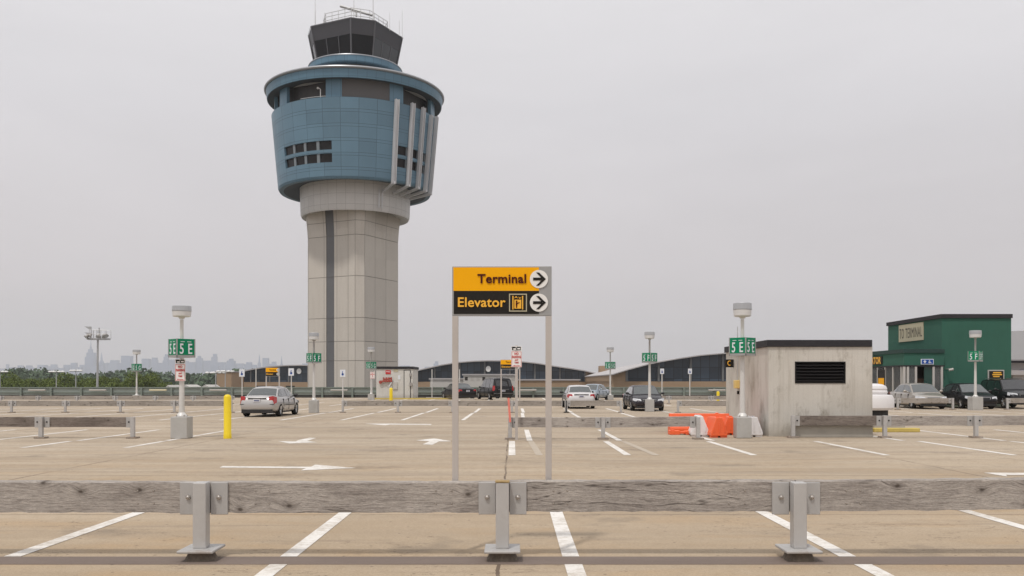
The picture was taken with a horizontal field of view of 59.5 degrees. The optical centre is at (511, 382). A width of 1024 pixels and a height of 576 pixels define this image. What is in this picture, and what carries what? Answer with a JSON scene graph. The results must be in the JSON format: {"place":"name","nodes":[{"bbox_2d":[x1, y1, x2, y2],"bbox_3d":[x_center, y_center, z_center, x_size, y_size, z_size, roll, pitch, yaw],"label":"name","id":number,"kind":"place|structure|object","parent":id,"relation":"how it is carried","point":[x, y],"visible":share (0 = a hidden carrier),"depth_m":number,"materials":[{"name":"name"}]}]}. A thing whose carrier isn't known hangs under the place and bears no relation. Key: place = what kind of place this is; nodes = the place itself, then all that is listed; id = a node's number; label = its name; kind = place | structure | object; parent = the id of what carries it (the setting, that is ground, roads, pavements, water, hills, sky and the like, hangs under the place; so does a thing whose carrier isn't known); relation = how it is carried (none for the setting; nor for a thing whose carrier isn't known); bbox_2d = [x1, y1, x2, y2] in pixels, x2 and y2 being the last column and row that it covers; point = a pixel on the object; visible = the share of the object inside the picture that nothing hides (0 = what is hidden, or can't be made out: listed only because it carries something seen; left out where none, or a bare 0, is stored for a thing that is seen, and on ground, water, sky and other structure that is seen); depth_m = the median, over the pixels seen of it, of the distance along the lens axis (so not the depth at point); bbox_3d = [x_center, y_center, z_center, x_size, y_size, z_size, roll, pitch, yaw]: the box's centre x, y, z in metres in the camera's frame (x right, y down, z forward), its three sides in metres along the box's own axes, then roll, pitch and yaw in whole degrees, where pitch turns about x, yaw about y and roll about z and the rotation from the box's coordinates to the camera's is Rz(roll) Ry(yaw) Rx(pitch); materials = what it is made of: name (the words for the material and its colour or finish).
{"place":"outdoors","nodes":[
{"label":"outdoors","id":0,"kind":"place"},
{"bbox_2d":[48,364,58,368],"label":"skyscraper","id":1,"kind":"structure","parent":0,"point":[52,366],"depth_m":7971.01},
{"bbox_2d":[63,365,70,373],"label":"skyscraper","id":2,"kind":"structure","parent":0,"point":[68,367],"depth_m":7607.63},
{"bbox_2d":[71,363,77,375],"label":"skyscraper","id":3,"kind":"structure","parent":0,"point":[74,366],"depth_m":7407.58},
{"bbox_2d":[85,344,96,373],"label":"skyscraper","id":4,"kind":"structure","parent":0,"point":[90,360],"depth_m":7537.34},
{"bbox_2d":[99,352,103,373],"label":"skyscraper","id":5,"kind":"structure","parent":0,"point":[101,362],"depth_m":7542.58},
{"bbox_2d":[108,360,119,372],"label":"skyscraper","id":6,"kind":"structure","parent":0,"point":[112,365],"depth_m":7983.57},
{"bbox_2d":[121,356,132,371],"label":"skyscraper","id":7,"kind":"structure","parent":0,"point":[126,362],"depth_m":7315.05,"materials":[{"name":"grey"}]},
{"bbox_2d":[142,359,150,370],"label":"skyscraper","id":8,"kind":"structure","parent":0,"point":[146,363],"depth_m":7444.39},
{"bbox_2d":[151,358,158,371],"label":"skyscraper","id":9,"kind":"structure","parent":0,"point":[154,361],"depth_m":7657.82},
{"bbox_2d":[156,363,162,371],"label":"skyscraper","id":10,"kind":"structure","parent":0,"point":[159,367],"depth_m":7507.48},
{"bbox_2d":[163,354,169,373],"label":"skyscraper","id":11,"kind":"structure","parent":0,"point":[166,362],"depth_m":7486.93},
{"bbox_2d":[167,364,174,374],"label":"skyscraper","id":12,"kind":"structure","parent":0,"point":[170,368],"depth_m":7445.31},
{"bbox_2d":[187,362,195,373],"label":"skyscraper","id":13,"kind":"structure","parent":0,"point":[191,367],"depth_m":7354.86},
{"bbox_2d":[196,356,203,375],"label":"skyscraper","id":14,"kind":"structure","parent":0,"point":[199,365],"depth_m":7505.72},
{"bbox_2d":[203,361,210,373],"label":"skyscraper","id":15,"kind":"structure","parent":0,"point":[207,364],"depth_m":7989.47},
{"bbox_2d":[211,354,217,364],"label":"skyscraper","id":16,"kind":"structure","parent":0,"point":[214,359],"depth_m":7863.16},
{"bbox_2d":[210,365,219,371],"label":"skyscraper","id":17,"kind":"structure","parent":0,"point":[213,368],"depth_m":7320.80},
{"bbox_2d":[216,362,225,370],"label":"skyscraper","id":18,"kind":"structure","parent":0,"point":[222,365],"depth_m":7506.83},
{"bbox_2d":[217,371,243,386],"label":"service building","id":19,"kind":"structure","parent":0,"point":[233,379],"depth_m":300.00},
{"bbox_2d":[225,359,236,370],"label":"skyscraper","id":20,"kind":"structure","parent":0,"point":[231,364],"depth_m":7280.44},
{"bbox_2d":[244,362,252,369],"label":"skyscraper","id":21,"kind":"structure","parent":0,"point":[247,365],"depth_m":7386.70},
{"bbox_2d":[262,358,268,366],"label":"skyscraper","id":22,"kind":"structure","parent":0,"point":[265,362],"depth_m":7429.50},
{"bbox_2d":[264,5,443,386],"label":"control tower","id":23,"kind":"structure","parent":0,"point":[355,114],"depth_m":133.50,"materials":[{"name":"concrete"}]},
{"bbox_2d":[0,387,725,397],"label":"parapet","id":24,"kind":"structure","parent":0,"point":[364,392],"depth_m":94.96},
{"bbox_2d":[429,378,462,386],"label":"service building","id":25,"kind":"structure","parent":0,"point":[440,382],"depth_m":228.00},
{"bbox_2d":[462,374,514,386],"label":"service building","id":26,"kind":"structure","parent":0,"point":[474,380],"depth_m":225.00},
{"bbox_2d":[0,398,1023,575],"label":"parking deck","id":27,"kind":"structure","parent":0,"point":[365,448],"depth_m":15.82,"materials":[{"name":"concrete"}]},
{"bbox_2d":[0,417,139,438],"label":"guard rail","id":28,"kind":"object","parent":27,"relation":"on","point":[40,423],"visible":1,"depth_m":26.31,"materials":[{"name":"grey wood"}]},
{"bbox_2d":[0,400,234,412],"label":"guard rail","id":29,"kind":"object","parent":27,"relation":"on","point":[66,403],"visible":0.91,"depth_m":48.31,"materials":[{"name":"paint"}]},
{"bbox_2d":[0,396,234,403],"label":"guard rail","id":30,"kind":"object","parent":27,"relation":"on","point":[115,398],"visible":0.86,"depth_m":68.01,"materials":[{"name":"paint"}]},
{"bbox_2d":[131,350,141,395],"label":"light pole","id":31,"kind":"object","parent":27,"relation":"on","point":[136,367],"visible":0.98,"depth_m":82.84,"materials":[{"name":"metal"}]},
{"bbox_2d":[168,305,194,438],"bbox_3d":[-9.693,-0.298,26.300,0.664,3.896,0.664,0,0,-34],"label":"light pole","id":32,"kind":"object","parent":27,"relation":"on","point":[181,421],"visible":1,"depth_m":26.17,"materials":[{"name":"metal"}]},
{"bbox_2d":[223,394,231,438],"bbox_3d":[-8.319,1.005,26.200,0.229,1.290,0.229,0,0,0],"label":"bollard","id":33,"kind":"object","parent":27,"relation":"on","point":[227,434],"visible":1,"depth_m":26.11,"materials":[{"name":"metal"}]},
{"bbox_2d":[239,369,244,395],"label":"access sign","id":34,"kind":"object","parent":27,"relation":"on","point":[242,373],"visible":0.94,"depth_m":81.98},
{"bbox_2d":[240,386,298,415],"bbox_3d":[-11.925,0.926,44.393,2.216,1.448,4.590,0,0,2],"label":"parked car","id":35,"kind":"object","parent":27,"relation":"on","point":[278,400],"visible":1,"depth_m":42.82,"materials":[{"name":"silver paint"}]},
{"bbox_2d":[266,368,279,385],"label":"direction sign","id":36,"kind":"object","parent":27,"relation":"on","point":[272,371],"visible":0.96,"depth_m":82.00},
{"bbox_2d":[288,368,293,393],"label":"access sign","id":37,"kind":"object","parent":27,"relation":"on","point":[291,372],"visible":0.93,"depth_m":81.98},
{"bbox_2d":[306,333,321,412],"bbox_3d":[-10.611,-0.500,48.000,0.644,4.300,0.644,0,0,-39],"label":"light pole","id":38,"kind":"object","parent":27,"relation":"on","point":[313,357],"visible":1,"depth_m":47.80,"materials":[{"name":"metal"}]},
{"bbox_2d":[340,370,344,399],"bbox_3d":[-11.336,0.407,60.035,0.360,2.486,0.121,0,0,0],"label":"access sign","id":39,"kind":"object","parent":27,"relation":"on","point":[342,373],"visible":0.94,"depth_m":60.01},
{"bbox_2d":[366,347,376,399],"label":"light pole","id":40,"kind":"object","parent":27,"relation":"on","point":[371,365],"visible":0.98,"depth_m":82.77,"materials":[{"name":"metal"}]},
{"bbox_2d":[370,371,374,399],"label":"parking sign","id":41,"kind":"object","parent":27,"relation":"on","point":[372,375],"visible":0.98,"depth_m":82.00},
{"bbox_2d":[389,388,392,400],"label":"bollard","id":42,"kind":"object","parent":27,"relation":"on","point":[390,394],"visible":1,"depth_m":79.88,"materials":[{"name":"metal"}]},
{"bbox_2d":[375,366,451,398],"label":"utility hut","id":43,"kind":"object","parent":27,"relation":"on","point":[402,381],"visible":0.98,"depth_m":87.00,"materials":[{"name":"concrete"}]},
{"bbox_2d":[404,371,411,397],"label":"door","id":44,"kind":"structure","parent":43,"relation":"in","point":[407,374],"depth_m":86.97,"materials":[{"name":"metal"}]},
{"bbox_2d":[340,400,566,412],"bbox_3d":[-3.105,1.318,48.255,12.306,0.656,0.310,0,0,0],"label":"guard rail","id":45,"kind":"object","parent":27,"relation":"on","point":[397,403],"visible":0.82,"depth_m":48.31,"materials":[{"name":"paint"}]},
{"bbox_2d":[442,383,475,397],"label":"parked car","id":46,"kind":"object","parent":27,"relation":"on","point":[465,390],"visible":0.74,"depth_m":83.49,"materials":[{"name":"black paint"}]},
{"bbox_2d":[477,377,513,399],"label":"parked suv","id":47,"kind":"object","parent":27,"relation":"on","point":[489,387],"visible":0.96,"depth_m":83.14,"materials":[{"name":"black paint"}]},
{"bbox_2d":[500,360,519,399],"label":"direction sign","id":48,"kind":"object","parent":27,"relation":"on","point":[505,364],"visible":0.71,"depth_m":82.00,"materials":[{"name":"metal"}]},
{"bbox_2d":[0,477,1023,561],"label":"guard rail","id":49,"kind":"object","parent":27,"relation":"on","point":[799,500],"visible":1,"depth_m":8.43,"materials":[{"name":"grey wood"}]},
{"bbox_2d":[452,266,551,480],"bbox_3d":[-0.096,0.042,8.582,0.951,2.297,0.070,0,0,0],"label":"direction sign","id":50,"kind":"object","parent":49,"relation":"attached to","point":[501,290],"visible":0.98,"depth_m":8.56,"materials":[{"name":"metal"}]},
{"bbox_2d":[0,557,1023,564],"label":"expansion joint","id":51,"kind":"object","parent":27,"relation":"on","point":[519,561],"visible":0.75,"depth_m":8.22,"materials":[{"name":"rubber"}]},
{"bbox_2d":[0,398,1023,575],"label":"parking lines","id":52,"kind":"object","parent":27,"relation":"on","point":[565,541],"visible":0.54,"depth_m":10.57,"materials":[{"name":"paint"}]},
{"bbox_2d":[511,346,521,439],"bbox_3d":[0.128,0.303,25.626,0.300,2.694,0.068,0,0,0],"label":"parking sign","id":53,"kind":"object","parent":27,"relation":"on","point":[516,357],"visible":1,"depth_m":25.60,"materials":[{"name":"metal"}]},
{"bbox_2d":[560,385,594,407],"bbox_3d":[4.231,0.916,57.493,2.236,1.468,4.859,0,0,-1],"label":"parked car","id":54,"kind":"object","parent":27,"relation":"on","point":[578,392],"visible":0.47,"depth_m":55.55,"materials":[{"name":"white paint"}]},
{"bbox_2d":[562,400,623,412],"bbox_3d":[4.364,1.318,48.255,3.302,0.656,0.310,0,0,0],"label":"guard rail","id":55,"kind":"object","parent":27,"relation":"on","point":[593,403],"visible":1,"depth_m":48.31,"materials":[{"name":"paint"}]},
{"bbox_2d":[528,441,657,454],"bbox_3d":[1.885,1.645,22.600,2.890,0.001,4.800,0,0,0],"label":"worn line","id":56,"kind":"object","parent":27,"relation":"on","point":[535,448],"visible":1,"depth_m":22.20,"materials":[{"name":"paint"}]},
{"bbox_2d":[586,384,608,399],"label":"parked car","id":57,"kind":"object","parent":27,"relation":"on","point":[600,390],"visible":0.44,"depth_m":81.25,"materials":[{"name":"blue paint"}]},
{"bbox_2d":[505,416,703,438],"bbox_3d":[2.655,1.318,25.855,5.720,0.656,0.310,0,0,0],"label":"guard rail","id":58,"kind":"object","parent":27,"relation":"on","point":[602,423],"visible":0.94,"depth_m":25.91,"materials":[{"name":"grey wood"}]},
{"bbox_2d":[507,398,510,421],"bbox_3d":[-0.078,0.802,25.730,0.109,0.702,0.020,0,0,0],"label":"marker strip","id":59,"kind":"object","parent":58,"relation":"attached to","point":[509,412],"visible":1,"depth_m":25.72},
{"bbox_2d":[605,347,615,399],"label":"light pole","id":60,"kind":"object","parent":27,"relation":"on","point":[610,365],"visible":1,"depth_m":82.80,"materials":[{"name":"metal"}]},
{"bbox_2d":[622,385,664,410],"bbox_3d":[7.723,0.911,53.007,2.296,1.478,4.969,0,0,-1],"label":"parked car","id":61,"kind":"object","parent":27,"relation":"on","point":[634,396],"visible":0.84,"depth_m":51.64,"materials":[{"name":"paint"}]},
{"bbox_2d":[642,332,656,411],"bbox_3d":[7.679,-0.582,50.000,0.634,4.464,0.634,0,0,43],"label":"light pole","id":62,"kind":"object","parent":27,"relation":"on","point":[649,357],"visible":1,"depth_m":49.83,"materials":[{"name":"metal"}]},
{"bbox_2d":[660,369,663,395],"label":"access sign","id":63,"kind":"object","parent":27,"relation":"on","point":[661,371],"visible":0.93,"depth_m":82.02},
{"bbox_2d":[668,430,689,434],"bbox_3d":[5.308,1.570,28.200,0.740,0.160,0.400,0,0,0],"label":"barrier foot","id":64,"kind":"object","parent":27,"relation":"on","point":[676,432],"visible":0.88,"depth_m":28.00},
{"bbox_2d":[688,369,691,395],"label":"access sign","id":65,"kind":"object","parent":27,"relation":"on","point":[689,371],"visible":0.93,"depth_m":82.02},
{"bbox_2d":[662,396,725,403],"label":"guard rail","id":66,"kind":"object","parent":27,"relation":"on","point":[669,398],"visible":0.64,"depth_m":68.01,"materials":[{"name":"paint"}]},
{"bbox_2d":[668,413,728,430],"bbox_3d":[6.141,1.324,29.400,1.968,0.648,0.620,0,0,2],"label":"water barrier","id":67,"kind":"object","parent":27,"relation":"on","point":[706,415],"visible":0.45,"depth_m":29.29,"materials":[{"name":"orange plastic"}]},
{"bbox_2d":[688,415,708,436],"bbox_3d":[5.750,1.324,27.591,0.560,0.648,1.318,0,0,8],"label":"water barrier","id":68,"kind":"object","parent":27,"relation":"on","point":[703,430],"visible":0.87,"depth_m":26.95,"materials":[{"name":"white plastic"}]},
{"bbox_2d":[675,400,725,412],"bbox_3d":[10.419,1.318,48.255,3.267,0.656,0.310,0,0,0],"label":"guard rail","id":69,"kind":"object","parent":27,"relation":"on","point":[701,403],"visible":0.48,"depth_m":48.31,"materials":[{"name":"paint"}]},
{"bbox_2d":[706,416,727,437],"bbox_3d":[6.119,1.334,26.991,0.500,0.628,0.918,0,0,-4],"label":"water barrier","id":70,"kind":"object","parent":27,"relation":"on","point":[716,426],"visible":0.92,"depth_m":26.56,"materials":[{"name":"orange plastic"}]},
{"bbox_2d":[724,416,732,434],"bbox_3d":[6.918,1.354,28.491,0.480,0.588,1.218,0,0,10],"label":"water barrier","id":71,"kind":"object","parent":27,"relation":"on","point":[728,421],"visible":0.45,"depth_m":27.92,"materials":[{"name":"orange plastic"}]},
{"bbox_2d":[729,302,755,437],"bbox_3d":[6.814,-0.349,26.500,0.604,3.998,0.604,0,0,-41],"label":"light pole","id":72,"kind":"object","parent":27,"relation":"on","point":[742,346],"visible":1,"depth_m":26.32,"materials":[{"name":"metal"}]},
{"bbox_2d":[748,416,762,436],"bbox_3d":[7.312,1.334,27.491,0.500,0.628,1.218,0,0,3],"label":"water barrier","id":73,"kind":"object","parent":27,"relation":"on","point":[756,430],"visible":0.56,"depth_m":26.90,"materials":[{"name":"white plastic"}]},
{"bbox_2d":[724,327,871,435],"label":"concrete shed","id":74,"kind":"structure","parent":27,"relation":"on","point":[785,380],"depth_m":27.20,"materials":[{"name":"concrete"}]},
{"bbox_2d":[795,425,872,436],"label":"kerb block","id":75,"kind":"structure","parent":27,"relation":"on","point":[832,431],"depth_m":26.74,"materials":[{"name":"concrete"}]},
{"bbox_2d":[872,383,893,415],"bbox_3d":[15.771,0.850,40.000,2.400,1.600,2.400,0,0,0],"label":"white tank","id":76,"kind":"object","parent":27,"relation":"on","point":[882,402],"visible":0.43,"depth_m":39.06,"materials":[{"name":"plastic"}]},
{"bbox_2d":[873,426,904,427],"bbox_3d":[13.075,1.440,31.200,1.085,0.420,0.400,0,0,0],"label":"wheel stop","id":77,"kind":"object","parent":27,"relation":"on","point":[889,426],"depth_m":31.00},
{"bbox_2d":[873,428,919,431],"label":"yellow kerb","id":78,"kind":"structure","parent":27,"relation":"on","point":[898,429],"depth_m":29.50,"materials":[{"name":"paint"}]},
{"bbox_2d":[786,415,1023,437],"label":"guard rail","id":79,"kind":"object","parent":27,"relation":"on","point":[974,421],"visible":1,"depth_m":26.61,"materials":[{"name":"grey wood"}]},
{"bbox_2d":[888,383,946,408],"bbox_3d":[25.773,0.852,57.008,2.447,1.596,5.248,0,0,3],"label":"parked car","id":80,"kind":"object","parent":27,"relation":"on","point":[915,390],"visible":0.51,"depth_m":55.83,"materials":[{"name":"paint"}]},
{"bbox_2d":[894,398,955,409],"bbox_3d":[24.223,1.298,53.455,4.436,0.696,0.310,0,0,0],"label":"guard rail","id":81,"kind":"object","parent":27,"relation":"on","point":[897,401],"visible":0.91,"depth_m":53.51,"materials":[{"name":"paint"}]},
{"bbox_2d":[872,314,1012,406],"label":"green building","id":82,"kind":"structure","parent":27,"relation":"on","point":[933,350],"depth_m":60.30,"materials":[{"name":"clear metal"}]},
{"bbox_2d":[940,383,996,408],"bbox_3d":[28.927,0.852,57.208,2.447,1.596,5.410,0,0,4],"label":"parked car","id":83,"kind":"object","parent":27,"relation":"on","point":[960,393],"visible":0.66,"depth_m":55.90,"materials":[{"name":"black paint"}]},
{"bbox_2d":[968,330,982,409],"bbox_3d":[27.409,-0.704,53.000,0.811,4.708,0.811,0,0,-26],"label":"light pole","id":84,"kind":"object","parent":27,"relation":"on","point":[975,401],"visible":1,"depth_m":52.82,"materials":[{"name":"metal"}]},
{"bbox_2d":[980,378,1023,408],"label":"parked suv","id":85,"kind":"object","parent":27,"relation":"on","point":[1002,389],"visible":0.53,"depth_m":56.56,"materials":[{"name":"black paint"}]},
{"bbox_2d":[1003,398,1023,409],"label":"guard rail","id":86,"kind":"object","parent":27,"relation":"on","point":[1014,400],"visible":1,"depth_m":53.51,"materials":[{"name":"paint"}]},
{"bbox_2d":[0,0,1023,372],"label":"sky","id":87,"kind":"structure","parent":0,"point":[835,169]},
{"bbox_2d":[518,379,579,386],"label":"service building","id":88,"kind":"structure","parent":0,"point":[542,382],"depth_m":230.00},
{"bbox_2d":[1011,331,1023,369],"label":"ribbed building","id":89,"kind":"structure","parent":0,"point":[1017,350],"depth_m":75.43,"materials":[{"name":"metal"}]},
{"bbox_2d":[1011,370,1023,379],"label":"service building","id":90,"kind":"structure","parent":0,"point":[1017,373],"depth_m":65.70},
{"bbox_3d":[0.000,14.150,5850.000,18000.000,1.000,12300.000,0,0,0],"label":"ground","id":91,"kind":"structure","parent":0,"visible":0},
{"bbox_2d":[0,374,17,386],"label":"broadleaf tree","id":92,"kind":"object","parent":91,"relation":"on","point":[5,384],"visible":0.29,"depth_m":220.15,"materials":[{"name":"green plant"}]},
{"bbox_2d":[1,371,32,386],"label":"broadleaf tree","id":93,"kind":"object","parent":91,"relation":"on","point":[18,384],"visible":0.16,"depth_m":231.36,"materials":[{"name":"green plant"}]},
{"bbox_2d":[4,376,42,386],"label":"broadleaf tree","id":94,"kind":"object","parent":91,"relation":"on","point":[31,381],"visible":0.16,"depth_m":240.43,"materials":[{"name":"green plant"}]},
{"bbox_2d":[34,378,65,386],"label":"broadleaf tree","id":95,"kind":"object","parent":91,"relation":"on","point":[47,384],"visible":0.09,"depth_m":219.57,"materials":[{"name":"green plant"}]},
{"bbox_2d":[48,370,64,386],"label":"lot lamp","id":96,"kind":"object","parent":91,"relation":"on","point":[56,371],"visible":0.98,"depth_m":214.83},
{"bbox_2d":[41,372,84,386],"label":"broadleaf tree","id":97,"kind":"object","parent":91,"relation":"on","point":[69,378],"visible":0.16,"depth_m":229.63,"materials":[{"name":"green plant"}]},
{"bbox_2d":[71,377,95,386],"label":"broadleaf tree","id":98,"kind":"object","parent":91,"relation":"on","point":[92,380],"visible":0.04,"depth_m":223.78,"materials":[{"name":"green plant"}]},
{"bbox_2d":[77,375,108,385],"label":"broadleaf tree","id":99,"kind":"object","parent":91,"relation":"on","point":[104,379],"visible":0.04,"depth_m":232.75,"materials":[{"name":"green plant"}]},
{"bbox_2d":[84,326,110,386],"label":"floodlight mast","id":100,"kind":"object","parent":91,"relation":"on","point":[104,336],"visible":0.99,"depth_m":149.85,"materials":[{"name":"metal"}]},
{"bbox_2d":[78,380,124,386],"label":"broadleaf tree","id":101,"kind":"object","parent":91,"relation":"on","point":[88,384],"visible":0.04,"depth_m":217.26,"materials":[{"name":"green plant"}]},
{"bbox_2d":[102,374,143,383],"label":"broadleaf tree","id":102,"kind":"object","parent":91,"relation":"on","point":[116,380],"visible":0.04,"depth_m":248.91,"materials":[{"name":"green plant"}]},
{"bbox_2d":[0,367,252,386],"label":"wood","id":103,"kind":"object","parent":91,"relation":"on","point":[191,379],"visible":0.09,"depth_m":590.21,"materials":[{"name":"green plant"}]},
{"bbox_2d":[103,371,157,386],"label":"broadleaf tree","id":104,"kind":"object","parent":91,"relation":"on","point":[147,380],"visible":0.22,"depth_m":222.13,"materials":[{"name":"green plant"}]},
{"bbox_2d":[123,372,165,386],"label":"broadleaf tree","id":105,"kind":"object","parent":91,"relation":"on","point":[141,384],"visible":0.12,"depth_m":232.02,"materials":[{"name":"green plant"}]},
{"bbox_2d":[143,379,175,386],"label":"broadleaf tree","id":106,"kind":"object","parent":91,"relation":"on","point":[171,383],"visible":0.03,"depth_m":238.91,"materials":[{"name":"green plant"}]},
{"bbox_2d":[205,371,224,386],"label":"lot lamp","id":107,"kind":"object","parent":91,"relation":"on","point":[215,372],"visible":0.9,"depth_m":209.82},
{"bbox_2d":[216,370,234,386],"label":"lot lamp","id":108,"kind":"object","parent":91,"relation":"on","point":[225,371],"visible":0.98,"depth_m":199.86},
{"bbox_2d":[216,365,307,386],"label":"arched terminal","id":109,"kind":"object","parent":91,"relation":"on","point":[255,377],"visible":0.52,"depth_m":320.25,"materials":[{"name":"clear glass"}]},
{"bbox_2d":[418,360,594,386],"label":"arched terminal","id":110,"kind":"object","parent":91,"relation":"on","point":[530,370],"visible":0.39,"depth_m":260.25,"materials":[{"name":"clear glass"}]},
{"bbox_2d":[598,366,609,371],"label":"brick tower","id":111,"kind":"structure","parent":91,"relation":"on","point":[601,368],"depth_m":250.00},
{"bbox_2d":[585,353,725,386],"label":"arched terminal","id":112,"kind":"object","parent":91,"relation":"on","point":[708,370],"visible":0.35,"depth_m":190.25,"materials":[{"name":"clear glass"}]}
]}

